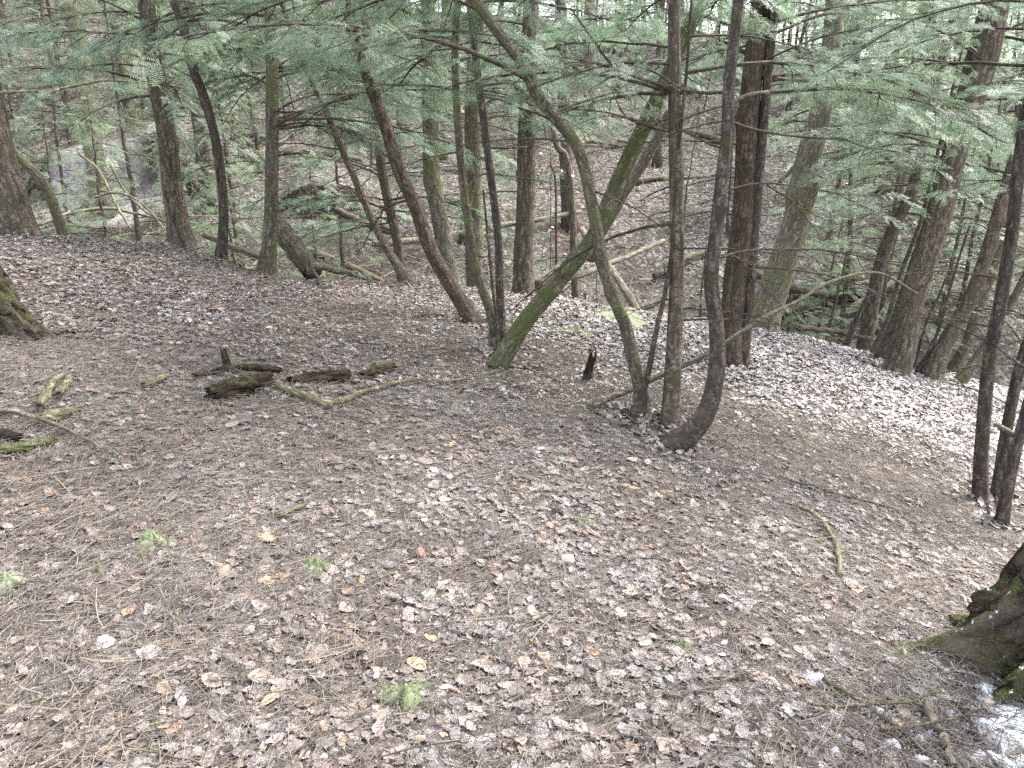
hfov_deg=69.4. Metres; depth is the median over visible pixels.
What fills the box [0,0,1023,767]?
ground
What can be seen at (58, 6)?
hemlock tree
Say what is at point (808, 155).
hemlock tree
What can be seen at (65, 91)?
young hemlock
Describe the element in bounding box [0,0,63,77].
young hemlock
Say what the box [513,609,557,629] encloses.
fallen twig
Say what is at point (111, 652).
fallen twig
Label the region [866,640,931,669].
moss clump
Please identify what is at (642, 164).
fallen log
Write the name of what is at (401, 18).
young hemlock
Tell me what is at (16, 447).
mossy log
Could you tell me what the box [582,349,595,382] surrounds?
broken stump
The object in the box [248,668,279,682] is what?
fallen leaf
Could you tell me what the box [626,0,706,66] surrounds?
young hemlock
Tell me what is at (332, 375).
rotten log
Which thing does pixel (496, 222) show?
hemlock tree
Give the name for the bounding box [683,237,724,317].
hemlock sapling
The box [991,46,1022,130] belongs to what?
young hemlock
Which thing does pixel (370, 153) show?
hemlock sapling
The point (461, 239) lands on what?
young hemlock
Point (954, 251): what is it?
young hemlock
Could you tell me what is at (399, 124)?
young hemlock
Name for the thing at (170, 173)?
hemlock tree
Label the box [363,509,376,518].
fallen leaf
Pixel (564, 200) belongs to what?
hemlock tree
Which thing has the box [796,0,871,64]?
young hemlock
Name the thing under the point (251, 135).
fallen log
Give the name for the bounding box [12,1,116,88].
young hemlock
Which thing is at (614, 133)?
young hemlock
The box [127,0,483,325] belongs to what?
hemlock tree
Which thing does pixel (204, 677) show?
fallen leaf
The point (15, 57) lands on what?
hemlock tree
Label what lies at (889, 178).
hemlock tree
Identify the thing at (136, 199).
fallen branch
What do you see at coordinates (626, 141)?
fallen log
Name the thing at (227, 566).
fallen leaf
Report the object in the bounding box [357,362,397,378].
rotten log
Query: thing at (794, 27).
young hemlock
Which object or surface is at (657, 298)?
fallen log
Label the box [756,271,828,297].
fallen log
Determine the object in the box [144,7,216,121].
young hemlock
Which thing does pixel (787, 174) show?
fallen branch
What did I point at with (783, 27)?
young hemlock
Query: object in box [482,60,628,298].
hemlock tree
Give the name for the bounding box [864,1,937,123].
young hemlock
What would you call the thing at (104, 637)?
fallen leaf
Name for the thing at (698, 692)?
fallen twig
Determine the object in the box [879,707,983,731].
fallen twig
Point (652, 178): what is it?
fallen log
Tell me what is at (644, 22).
young hemlock
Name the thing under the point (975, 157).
young hemlock
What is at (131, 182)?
young hemlock
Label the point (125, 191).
fallen branch
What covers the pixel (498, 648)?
moss clump
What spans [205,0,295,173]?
young hemlock
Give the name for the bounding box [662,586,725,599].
fallen twig
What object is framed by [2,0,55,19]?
young hemlock
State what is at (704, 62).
hemlock sapling
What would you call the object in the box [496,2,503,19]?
hemlock tree
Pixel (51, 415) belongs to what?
rotten log
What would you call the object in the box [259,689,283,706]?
fallen leaf
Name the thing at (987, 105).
young hemlock
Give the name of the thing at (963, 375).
hemlock tree
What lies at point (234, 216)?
young hemlock
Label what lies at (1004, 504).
hemlock tree
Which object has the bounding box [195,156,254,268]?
hemlock sapling
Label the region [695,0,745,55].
young hemlock
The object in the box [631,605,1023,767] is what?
snow patch
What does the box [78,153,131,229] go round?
fallen branch
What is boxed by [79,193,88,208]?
fallen log
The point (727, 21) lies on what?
young hemlock
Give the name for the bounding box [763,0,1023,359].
hemlock tree
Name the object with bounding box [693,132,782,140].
fallen log
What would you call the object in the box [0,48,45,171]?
hemlock sapling
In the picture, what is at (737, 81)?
hemlock tree
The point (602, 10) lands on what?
young hemlock
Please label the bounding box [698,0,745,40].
young hemlock
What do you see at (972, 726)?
fallen branch
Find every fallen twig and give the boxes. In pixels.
[2,534,69,541]
[25,692,86,703]
[104,618,181,656]
[124,743,210,759]
[176,634,308,686]
[297,655,349,710]
[330,498,365,529]
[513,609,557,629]
[521,364,588,397]
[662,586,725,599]
[694,673,749,695]
[718,403,768,408]
[814,689,940,707]
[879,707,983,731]
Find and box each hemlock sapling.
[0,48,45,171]
[9,109,94,234]
[29,0,71,82]
[52,1,71,69]
[53,105,130,240]
[66,87,153,240]
[145,113,231,254]
[181,7,241,129]
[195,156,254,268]
[202,7,261,122]
[223,7,280,143]
[261,34,308,123]
[277,143,342,280]
[342,39,387,164]
[391,43,418,127]
[452,213,483,285]
[484,9,498,66]
[571,40,584,94]
[626,38,645,108]
[659,108,714,227]
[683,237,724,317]
[687,10,720,98]
[694,24,728,112]
[695,85,762,234]
[787,194,868,343]
[803,194,879,347]
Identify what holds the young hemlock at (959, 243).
on the ground
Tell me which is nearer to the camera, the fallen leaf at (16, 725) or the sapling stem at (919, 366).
the fallen leaf at (16, 725)
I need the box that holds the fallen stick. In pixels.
[306,252,325,287]
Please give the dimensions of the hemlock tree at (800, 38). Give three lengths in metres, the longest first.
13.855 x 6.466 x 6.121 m
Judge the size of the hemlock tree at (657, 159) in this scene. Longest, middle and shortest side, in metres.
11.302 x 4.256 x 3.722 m
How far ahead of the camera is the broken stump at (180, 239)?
8.23 m
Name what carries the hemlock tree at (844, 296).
on the ground
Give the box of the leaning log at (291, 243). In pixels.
[277,214,321,279]
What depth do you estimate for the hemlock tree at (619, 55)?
30.19 m
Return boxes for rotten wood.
[922,698,957,767]
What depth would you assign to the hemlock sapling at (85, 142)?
14.82 m
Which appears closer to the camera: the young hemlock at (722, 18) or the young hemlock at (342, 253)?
the young hemlock at (342, 253)
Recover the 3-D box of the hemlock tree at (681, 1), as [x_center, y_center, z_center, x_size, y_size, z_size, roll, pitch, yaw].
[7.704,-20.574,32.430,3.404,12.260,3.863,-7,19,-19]
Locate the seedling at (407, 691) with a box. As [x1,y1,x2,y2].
[374,678,428,714]
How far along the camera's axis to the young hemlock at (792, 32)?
50.32 m
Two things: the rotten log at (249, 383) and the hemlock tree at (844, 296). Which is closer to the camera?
the rotten log at (249, 383)
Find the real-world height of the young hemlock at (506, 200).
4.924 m
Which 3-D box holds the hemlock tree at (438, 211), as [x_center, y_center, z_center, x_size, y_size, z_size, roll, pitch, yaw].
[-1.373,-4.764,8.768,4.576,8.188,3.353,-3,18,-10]
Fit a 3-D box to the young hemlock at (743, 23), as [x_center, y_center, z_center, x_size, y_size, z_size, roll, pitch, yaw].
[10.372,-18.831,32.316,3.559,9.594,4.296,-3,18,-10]
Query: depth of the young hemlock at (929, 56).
28.67 m
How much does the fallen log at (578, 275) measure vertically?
0.443 m
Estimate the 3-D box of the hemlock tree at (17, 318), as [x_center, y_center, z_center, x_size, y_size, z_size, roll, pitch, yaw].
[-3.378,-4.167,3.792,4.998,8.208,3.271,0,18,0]
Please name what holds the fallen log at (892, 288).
on the ground
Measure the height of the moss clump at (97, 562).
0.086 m
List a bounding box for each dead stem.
[551,162,557,264]
[831,257,984,346]
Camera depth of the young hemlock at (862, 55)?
27.62 m
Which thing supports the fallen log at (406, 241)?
on the ground
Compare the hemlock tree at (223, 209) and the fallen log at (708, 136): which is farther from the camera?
the fallen log at (708, 136)
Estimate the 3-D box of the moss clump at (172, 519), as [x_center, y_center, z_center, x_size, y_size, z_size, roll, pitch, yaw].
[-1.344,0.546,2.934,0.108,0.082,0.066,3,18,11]
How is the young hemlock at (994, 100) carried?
on the ground
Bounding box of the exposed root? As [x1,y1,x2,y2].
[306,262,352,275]
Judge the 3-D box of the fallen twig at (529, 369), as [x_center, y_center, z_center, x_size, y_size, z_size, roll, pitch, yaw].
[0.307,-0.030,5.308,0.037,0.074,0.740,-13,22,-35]
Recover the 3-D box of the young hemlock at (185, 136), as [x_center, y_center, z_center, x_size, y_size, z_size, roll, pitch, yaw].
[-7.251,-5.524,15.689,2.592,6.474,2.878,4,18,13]
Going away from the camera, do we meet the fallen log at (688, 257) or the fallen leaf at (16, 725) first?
the fallen leaf at (16, 725)
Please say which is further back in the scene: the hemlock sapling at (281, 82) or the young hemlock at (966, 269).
the hemlock sapling at (281, 82)
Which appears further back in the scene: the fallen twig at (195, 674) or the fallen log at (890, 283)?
the fallen log at (890, 283)
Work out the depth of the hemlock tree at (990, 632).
2.58 m
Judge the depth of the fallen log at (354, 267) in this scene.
17.10 m
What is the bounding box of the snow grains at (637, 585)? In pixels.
[1,293,1023,767]
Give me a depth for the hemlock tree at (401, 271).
8.16 m
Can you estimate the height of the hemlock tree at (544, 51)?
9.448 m
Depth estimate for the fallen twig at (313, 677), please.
2.22 m
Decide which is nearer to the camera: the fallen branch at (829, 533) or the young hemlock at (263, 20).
the fallen branch at (829, 533)
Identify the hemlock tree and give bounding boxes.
[0,0,178,219]
[0,0,282,236]
[0,0,309,260]
[0,0,375,250]
[0,18,33,99]
[0,265,58,343]
[14,146,132,239]
[21,0,515,276]
[34,0,176,127]
[36,0,58,49]
[54,0,63,13]
[86,0,170,70]
[124,0,681,417]
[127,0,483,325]
[128,0,327,214]
[163,0,644,349]
[198,1,307,85]
[198,3,468,284]
[231,0,516,281]
[252,0,804,428]
[259,0,398,146]
[287,0,689,350]
[290,0,607,284]
[293,0,705,294]
[298,0,418,101]
[384,0,507,159]
[411,0,585,286]
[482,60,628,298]
[485,3,607,131]
[486,0,666,233]
[487,0,799,369]
[487,0,1015,422]
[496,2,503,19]
[515,0,1023,452]
[529,0,1013,368]
[550,0,667,125]
[557,0,1023,366]
[575,0,653,47]
[594,0,644,89]
[595,0,719,167]
[663,0,823,100]
[680,0,700,59]
[683,2,794,139]
[701,0,1023,375]
[705,0,915,163]
[736,0,1023,330]
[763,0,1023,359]
[767,93,938,343]
[773,6,1023,382]
[781,0,910,160]
[792,0,1023,505]
[806,1,990,295]
[809,15,1023,352]
[835,0,1023,359]
[862,0,1023,198]
[892,209,1023,373]
[897,542,1023,704]
[905,7,1023,385]
[917,77,1023,528]
[926,174,1023,501]
[948,0,1023,148]
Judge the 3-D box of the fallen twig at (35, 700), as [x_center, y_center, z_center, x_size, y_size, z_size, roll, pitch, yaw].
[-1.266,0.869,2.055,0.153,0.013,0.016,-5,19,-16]
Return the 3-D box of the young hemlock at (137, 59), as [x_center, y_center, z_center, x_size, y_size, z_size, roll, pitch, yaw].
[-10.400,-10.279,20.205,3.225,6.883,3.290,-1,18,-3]
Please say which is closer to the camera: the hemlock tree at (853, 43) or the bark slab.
the bark slab
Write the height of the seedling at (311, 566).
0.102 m
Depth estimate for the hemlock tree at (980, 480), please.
4.20 m
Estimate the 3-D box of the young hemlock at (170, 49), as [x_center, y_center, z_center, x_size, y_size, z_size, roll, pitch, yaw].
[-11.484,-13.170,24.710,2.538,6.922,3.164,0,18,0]
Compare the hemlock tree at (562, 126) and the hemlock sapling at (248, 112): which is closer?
the hemlock tree at (562, 126)
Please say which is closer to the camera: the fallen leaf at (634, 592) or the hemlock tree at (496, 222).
the fallen leaf at (634, 592)
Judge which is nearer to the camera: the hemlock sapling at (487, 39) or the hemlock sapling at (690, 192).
the hemlock sapling at (690, 192)
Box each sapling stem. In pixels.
[457,190,523,347]
[899,261,952,366]
[914,225,970,371]
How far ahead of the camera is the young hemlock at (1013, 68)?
24.85 m
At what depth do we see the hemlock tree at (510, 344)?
5.21 m
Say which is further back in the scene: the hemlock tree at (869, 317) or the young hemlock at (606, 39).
the young hemlock at (606, 39)
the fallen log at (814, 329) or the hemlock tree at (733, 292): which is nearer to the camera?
the hemlock tree at (733, 292)
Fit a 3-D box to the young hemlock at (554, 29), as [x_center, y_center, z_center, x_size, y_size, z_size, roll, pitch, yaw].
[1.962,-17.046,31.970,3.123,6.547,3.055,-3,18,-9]
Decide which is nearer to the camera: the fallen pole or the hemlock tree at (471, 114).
the fallen pole
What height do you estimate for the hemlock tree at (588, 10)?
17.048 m
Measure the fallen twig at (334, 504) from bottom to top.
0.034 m
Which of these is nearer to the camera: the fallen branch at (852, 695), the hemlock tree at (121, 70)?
the fallen branch at (852, 695)
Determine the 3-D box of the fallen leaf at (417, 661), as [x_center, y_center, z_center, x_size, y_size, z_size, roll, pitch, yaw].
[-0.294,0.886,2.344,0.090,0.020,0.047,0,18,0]
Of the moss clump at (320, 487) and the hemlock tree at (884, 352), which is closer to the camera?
the moss clump at (320, 487)
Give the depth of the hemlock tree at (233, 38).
25.55 m
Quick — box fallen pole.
[587,271,917,409]
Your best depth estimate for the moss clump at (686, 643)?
2.48 m
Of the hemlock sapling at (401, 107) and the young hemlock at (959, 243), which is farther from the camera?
the hemlock sapling at (401, 107)
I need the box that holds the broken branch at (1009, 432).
[994,422,1013,436]
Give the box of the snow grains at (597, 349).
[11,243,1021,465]
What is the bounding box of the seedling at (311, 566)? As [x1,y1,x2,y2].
[296,555,343,577]
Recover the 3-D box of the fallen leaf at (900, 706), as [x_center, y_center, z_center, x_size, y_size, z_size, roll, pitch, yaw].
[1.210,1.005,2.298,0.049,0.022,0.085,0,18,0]
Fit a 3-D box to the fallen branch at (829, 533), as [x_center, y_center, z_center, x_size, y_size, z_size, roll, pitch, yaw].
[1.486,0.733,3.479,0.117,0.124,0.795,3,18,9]
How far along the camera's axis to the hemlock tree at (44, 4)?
27.86 m
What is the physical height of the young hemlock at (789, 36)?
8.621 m
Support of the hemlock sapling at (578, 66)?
on the ground
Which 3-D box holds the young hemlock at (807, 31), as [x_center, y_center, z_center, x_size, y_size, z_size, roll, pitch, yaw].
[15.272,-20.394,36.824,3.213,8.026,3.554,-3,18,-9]
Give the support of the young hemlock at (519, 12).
on the ground
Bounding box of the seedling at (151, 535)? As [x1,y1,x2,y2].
[131,528,177,555]
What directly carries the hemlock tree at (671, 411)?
on the ground
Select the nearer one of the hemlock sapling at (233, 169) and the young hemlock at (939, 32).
the hemlock sapling at (233, 169)
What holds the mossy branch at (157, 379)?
on the ground
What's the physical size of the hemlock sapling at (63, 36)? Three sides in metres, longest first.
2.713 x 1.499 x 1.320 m
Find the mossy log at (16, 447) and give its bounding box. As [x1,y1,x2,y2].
[0,437,57,453]
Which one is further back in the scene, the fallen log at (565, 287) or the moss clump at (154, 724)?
the fallen log at (565, 287)
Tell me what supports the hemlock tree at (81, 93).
on the ground
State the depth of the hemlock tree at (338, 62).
20.94 m
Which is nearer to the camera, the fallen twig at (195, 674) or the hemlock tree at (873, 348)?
the fallen twig at (195, 674)
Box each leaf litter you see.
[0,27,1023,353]
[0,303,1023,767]
[505,292,1023,463]
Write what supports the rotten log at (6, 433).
on the ground
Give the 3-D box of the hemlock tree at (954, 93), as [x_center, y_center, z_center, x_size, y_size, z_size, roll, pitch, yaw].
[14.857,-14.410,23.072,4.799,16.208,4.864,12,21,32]
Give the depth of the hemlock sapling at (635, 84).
28.76 m
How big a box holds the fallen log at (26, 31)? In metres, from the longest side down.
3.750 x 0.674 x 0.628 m
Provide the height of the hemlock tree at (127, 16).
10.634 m
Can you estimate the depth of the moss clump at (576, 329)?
7.02 m
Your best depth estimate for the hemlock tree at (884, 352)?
8.99 m
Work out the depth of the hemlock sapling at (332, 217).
13.68 m
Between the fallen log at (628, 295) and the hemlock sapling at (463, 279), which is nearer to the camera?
the fallen log at (628, 295)
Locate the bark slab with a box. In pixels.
[191,364,282,378]
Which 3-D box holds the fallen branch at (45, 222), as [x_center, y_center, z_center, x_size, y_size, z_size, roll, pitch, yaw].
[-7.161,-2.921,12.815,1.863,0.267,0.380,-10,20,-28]
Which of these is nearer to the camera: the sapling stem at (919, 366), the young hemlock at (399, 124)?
the sapling stem at (919, 366)
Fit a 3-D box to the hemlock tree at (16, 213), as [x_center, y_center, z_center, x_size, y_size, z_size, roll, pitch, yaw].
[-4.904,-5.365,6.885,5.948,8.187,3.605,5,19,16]
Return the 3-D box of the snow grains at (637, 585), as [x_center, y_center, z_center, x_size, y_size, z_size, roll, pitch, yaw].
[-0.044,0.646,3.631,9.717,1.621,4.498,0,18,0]
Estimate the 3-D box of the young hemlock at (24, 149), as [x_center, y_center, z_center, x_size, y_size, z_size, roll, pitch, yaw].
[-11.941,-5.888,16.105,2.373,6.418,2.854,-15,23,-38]
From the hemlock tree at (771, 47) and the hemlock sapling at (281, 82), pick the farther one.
the hemlock sapling at (281, 82)
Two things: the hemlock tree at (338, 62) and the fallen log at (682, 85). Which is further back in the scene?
the fallen log at (682, 85)
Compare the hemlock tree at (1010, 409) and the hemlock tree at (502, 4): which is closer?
the hemlock tree at (1010, 409)
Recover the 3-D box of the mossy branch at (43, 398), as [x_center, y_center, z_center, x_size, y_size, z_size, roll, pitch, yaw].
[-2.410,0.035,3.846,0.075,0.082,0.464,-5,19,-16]
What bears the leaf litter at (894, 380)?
on the ground
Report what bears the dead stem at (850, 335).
on the ground
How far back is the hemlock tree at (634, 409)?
4.38 m
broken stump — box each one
[172,208,185,248]
[220,346,231,366]
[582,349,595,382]
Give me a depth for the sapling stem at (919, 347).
9.10 m
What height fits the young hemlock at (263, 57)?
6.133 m
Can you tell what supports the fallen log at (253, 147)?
on the ground
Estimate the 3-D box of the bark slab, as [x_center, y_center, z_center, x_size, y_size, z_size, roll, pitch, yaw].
[-1.666,-0.085,4.489,0.524,0.060,0.154,-7,19,-20]
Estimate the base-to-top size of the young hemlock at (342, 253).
5.929 m
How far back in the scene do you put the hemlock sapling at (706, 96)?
28.54 m
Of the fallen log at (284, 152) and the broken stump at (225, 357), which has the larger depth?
the fallen log at (284, 152)
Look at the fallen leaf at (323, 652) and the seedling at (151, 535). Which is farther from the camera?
the seedling at (151, 535)
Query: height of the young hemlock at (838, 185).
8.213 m
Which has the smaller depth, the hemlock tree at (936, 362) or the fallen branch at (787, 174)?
the hemlock tree at (936, 362)
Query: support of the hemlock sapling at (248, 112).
on the ground
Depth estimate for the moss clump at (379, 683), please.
2.23 m
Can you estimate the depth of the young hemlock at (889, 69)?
27.95 m
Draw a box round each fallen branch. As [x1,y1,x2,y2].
[0,408,119,455]
[38,207,158,226]
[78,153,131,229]
[94,192,165,230]
[110,165,165,222]
[274,382,332,408]
[275,501,307,516]
[281,369,500,403]
[777,121,832,182]
[779,475,909,513]
[798,505,842,577]
[821,676,943,762]
[956,701,999,767]
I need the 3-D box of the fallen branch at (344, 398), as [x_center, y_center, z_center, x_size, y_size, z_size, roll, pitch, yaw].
[-0.614,-0.009,4.708,1.681,0.261,0.295,-16,24,-40]
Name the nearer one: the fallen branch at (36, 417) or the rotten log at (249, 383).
the fallen branch at (36, 417)
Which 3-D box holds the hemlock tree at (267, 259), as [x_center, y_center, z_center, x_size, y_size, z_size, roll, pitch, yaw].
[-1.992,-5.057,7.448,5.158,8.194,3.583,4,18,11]
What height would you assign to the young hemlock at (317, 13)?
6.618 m
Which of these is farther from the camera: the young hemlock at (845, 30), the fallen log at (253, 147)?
the young hemlock at (845, 30)
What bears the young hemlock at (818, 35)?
on the ground
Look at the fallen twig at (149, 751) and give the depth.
1.91 m
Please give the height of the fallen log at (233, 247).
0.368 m
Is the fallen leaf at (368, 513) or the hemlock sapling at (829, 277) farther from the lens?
the hemlock sapling at (829, 277)
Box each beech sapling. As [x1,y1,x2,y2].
[535,20,579,269]
[571,129,619,302]
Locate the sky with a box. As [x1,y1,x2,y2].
[411,0,1023,64]
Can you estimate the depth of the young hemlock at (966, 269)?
15.98 m
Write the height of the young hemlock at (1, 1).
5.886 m
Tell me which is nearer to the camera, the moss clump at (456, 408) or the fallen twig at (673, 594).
the fallen twig at (673, 594)
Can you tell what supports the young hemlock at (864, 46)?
on the ground
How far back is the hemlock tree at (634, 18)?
35.25 m
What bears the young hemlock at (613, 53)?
on the ground
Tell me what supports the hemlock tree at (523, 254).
on the ground
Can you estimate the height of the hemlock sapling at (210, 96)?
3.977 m
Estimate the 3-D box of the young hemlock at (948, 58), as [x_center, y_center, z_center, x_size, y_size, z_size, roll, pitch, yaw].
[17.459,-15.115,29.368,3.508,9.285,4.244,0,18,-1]
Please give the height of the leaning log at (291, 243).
0.699 m
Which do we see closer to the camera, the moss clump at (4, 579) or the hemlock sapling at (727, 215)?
the moss clump at (4, 579)
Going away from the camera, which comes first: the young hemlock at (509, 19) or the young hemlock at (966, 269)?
the young hemlock at (966, 269)
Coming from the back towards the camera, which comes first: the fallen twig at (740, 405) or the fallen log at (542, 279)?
the fallen log at (542, 279)
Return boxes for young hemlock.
[0,0,36,29]
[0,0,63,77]
[0,0,120,127]
[0,61,43,209]
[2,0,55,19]
[2,4,30,44]
[5,0,113,145]
[5,0,128,237]
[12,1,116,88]
[54,0,229,257]
[68,2,189,124]
[80,0,135,71]
[84,0,243,144]
[95,0,251,239]
[141,3,215,93]
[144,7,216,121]
[162,1,284,267]
[164,0,306,278]
[167,0,235,106]
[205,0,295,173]
[231,0,300,41]
[243,0,303,87]
[285,0,348,55]
[286,22,403,282]
[347,2,416,56]
[347,3,448,158]
[368,0,539,245]
[448,0,487,69]
[483,2,556,92]
[483,108,562,295]
[492,2,517,41]
[493,2,571,60]
[518,0,618,136]
[539,0,584,61]
[546,0,616,60]
[549,0,599,80]
[572,0,632,36]
[580,0,626,65]
[595,0,645,55]
[605,0,687,53]
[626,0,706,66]
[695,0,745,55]
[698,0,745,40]
[698,1,795,61]
[701,8,747,32]
[708,0,749,63]
[718,0,804,49]
[741,0,863,114]
[756,163,843,339]
[762,0,797,80]
[763,1,905,245]
[776,5,820,46]
[777,0,821,54]
[779,4,809,43]
[780,0,822,53]
[780,12,964,347]
[781,0,863,99]
[787,1,822,55]
[793,0,882,68]
[793,1,822,40]
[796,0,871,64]
[821,1,966,251]
[835,8,882,111]
[843,1,890,84]
[859,3,981,239]
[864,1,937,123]
[866,15,913,129]
[868,0,1015,207]
[869,3,946,115]
[883,90,1016,369]
[885,0,979,82]
[887,58,1023,353]
[899,2,1023,296]
[904,1,975,113]
[930,14,1002,218]
[932,31,1013,166]
[959,21,1023,237]
[969,164,1023,292]
[970,3,1023,185]
[973,6,1016,142]
[974,3,1023,174]
[974,194,1023,340]
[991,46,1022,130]
[1001,6,1023,78]
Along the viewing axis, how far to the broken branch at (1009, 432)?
4.29 m
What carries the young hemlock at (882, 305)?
on the ground
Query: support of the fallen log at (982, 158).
on the ground
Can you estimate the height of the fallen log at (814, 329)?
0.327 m
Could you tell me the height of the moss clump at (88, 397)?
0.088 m
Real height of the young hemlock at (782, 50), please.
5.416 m
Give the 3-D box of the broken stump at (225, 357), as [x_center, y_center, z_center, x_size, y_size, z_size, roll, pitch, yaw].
[-1.747,-0.142,4.532,0.101,0.194,0.091,0,18,0]
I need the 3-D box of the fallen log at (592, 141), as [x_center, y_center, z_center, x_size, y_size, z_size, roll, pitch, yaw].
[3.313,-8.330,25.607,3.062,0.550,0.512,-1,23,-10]
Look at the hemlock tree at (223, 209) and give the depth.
8.04 m
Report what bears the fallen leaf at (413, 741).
on the ground
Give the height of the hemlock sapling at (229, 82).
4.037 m
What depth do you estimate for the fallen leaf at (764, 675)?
2.35 m
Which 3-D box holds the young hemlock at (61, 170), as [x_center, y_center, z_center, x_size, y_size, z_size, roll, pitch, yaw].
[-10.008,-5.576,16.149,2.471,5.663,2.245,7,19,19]
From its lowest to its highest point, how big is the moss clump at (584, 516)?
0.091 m
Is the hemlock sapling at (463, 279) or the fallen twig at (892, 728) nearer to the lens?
the fallen twig at (892, 728)
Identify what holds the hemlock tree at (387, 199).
on the ground
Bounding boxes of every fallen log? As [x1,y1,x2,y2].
[16,19,33,48]
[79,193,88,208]
[202,232,259,259]
[224,111,264,161]
[226,130,296,140]
[233,87,294,111]
[279,148,362,161]
[305,246,384,282]
[334,206,390,234]
[372,209,581,246]
[534,264,560,289]
[536,239,665,289]
[560,267,598,292]
[569,65,633,96]
[579,227,639,308]
[582,136,624,151]
[586,107,667,262]
[617,139,667,159]
[636,163,715,183]
[639,287,668,309]
[647,53,701,96]
[652,246,727,279]
[683,116,735,147]
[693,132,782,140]
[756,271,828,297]
[795,325,870,340]
[827,275,903,319]
[887,287,953,305]
[944,221,976,251]
[971,143,992,167]
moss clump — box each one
[0,571,31,597]
[82,394,94,402]
[83,559,108,572]
[86,547,98,560]
[140,715,161,732]
[164,512,181,523]
[312,482,327,492]
[373,678,389,693]
[443,404,465,415]
[489,642,503,653]
[552,327,594,339]
[572,513,600,525]
[588,309,649,328]
[665,632,709,656]
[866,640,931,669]
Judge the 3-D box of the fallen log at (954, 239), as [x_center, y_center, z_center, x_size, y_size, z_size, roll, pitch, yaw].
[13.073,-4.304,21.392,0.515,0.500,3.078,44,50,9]
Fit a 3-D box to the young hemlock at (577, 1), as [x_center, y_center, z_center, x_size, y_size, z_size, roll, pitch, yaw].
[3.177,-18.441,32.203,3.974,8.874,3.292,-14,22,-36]
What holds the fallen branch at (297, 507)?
on the ground
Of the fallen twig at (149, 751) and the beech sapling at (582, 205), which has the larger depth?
the beech sapling at (582, 205)
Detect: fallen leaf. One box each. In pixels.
[7,724,33,733]
[87,635,123,650]
[136,645,161,658]
[201,672,223,687]
[219,563,229,573]
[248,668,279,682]
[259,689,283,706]
[313,640,328,656]
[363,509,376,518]
[406,656,430,669]
[411,734,426,742]
[470,609,483,613]
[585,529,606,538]
[622,589,638,594]
[749,671,777,683]
[887,696,912,718]
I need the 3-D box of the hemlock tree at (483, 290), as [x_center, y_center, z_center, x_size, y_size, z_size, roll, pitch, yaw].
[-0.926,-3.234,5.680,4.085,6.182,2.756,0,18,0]
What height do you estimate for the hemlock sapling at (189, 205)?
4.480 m
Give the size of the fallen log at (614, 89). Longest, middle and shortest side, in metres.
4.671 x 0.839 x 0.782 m
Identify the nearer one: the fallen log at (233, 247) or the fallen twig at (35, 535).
the fallen twig at (35, 535)
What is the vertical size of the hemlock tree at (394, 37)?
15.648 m
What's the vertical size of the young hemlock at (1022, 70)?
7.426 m
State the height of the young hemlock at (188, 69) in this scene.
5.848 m
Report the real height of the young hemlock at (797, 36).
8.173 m
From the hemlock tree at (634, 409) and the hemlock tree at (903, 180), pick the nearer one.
the hemlock tree at (634, 409)
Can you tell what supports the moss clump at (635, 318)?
on the ground
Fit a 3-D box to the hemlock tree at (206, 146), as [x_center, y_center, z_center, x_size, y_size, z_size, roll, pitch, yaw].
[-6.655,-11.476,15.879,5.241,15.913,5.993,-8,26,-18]
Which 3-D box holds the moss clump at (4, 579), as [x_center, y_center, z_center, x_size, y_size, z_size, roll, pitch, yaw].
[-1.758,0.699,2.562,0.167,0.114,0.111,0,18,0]
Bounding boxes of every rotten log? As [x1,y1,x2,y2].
[0,428,24,441]
[36,406,81,423]
[203,371,274,400]
[285,369,351,386]
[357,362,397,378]
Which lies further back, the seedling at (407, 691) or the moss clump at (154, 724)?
the seedling at (407, 691)
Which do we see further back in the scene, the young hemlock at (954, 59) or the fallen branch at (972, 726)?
the young hemlock at (954, 59)
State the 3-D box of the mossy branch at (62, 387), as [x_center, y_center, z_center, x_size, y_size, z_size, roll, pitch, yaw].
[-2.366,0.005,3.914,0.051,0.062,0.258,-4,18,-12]
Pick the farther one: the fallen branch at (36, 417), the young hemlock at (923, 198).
the young hemlock at (923, 198)
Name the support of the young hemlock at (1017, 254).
on the ground
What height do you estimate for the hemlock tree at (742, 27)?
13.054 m
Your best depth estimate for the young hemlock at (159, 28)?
18.63 m
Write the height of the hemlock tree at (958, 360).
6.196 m
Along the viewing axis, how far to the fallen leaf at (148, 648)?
2.24 m
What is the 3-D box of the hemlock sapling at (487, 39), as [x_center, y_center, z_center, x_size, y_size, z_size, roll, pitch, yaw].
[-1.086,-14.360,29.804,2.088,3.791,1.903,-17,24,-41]
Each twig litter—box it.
[0,18,1023,389]
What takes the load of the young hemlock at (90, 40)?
on the ground
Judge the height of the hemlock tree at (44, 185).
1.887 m
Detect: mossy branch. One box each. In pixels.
[35,371,66,410]
[54,373,74,395]
[141,373,168,388]
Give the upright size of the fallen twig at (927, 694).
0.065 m
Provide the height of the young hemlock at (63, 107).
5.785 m

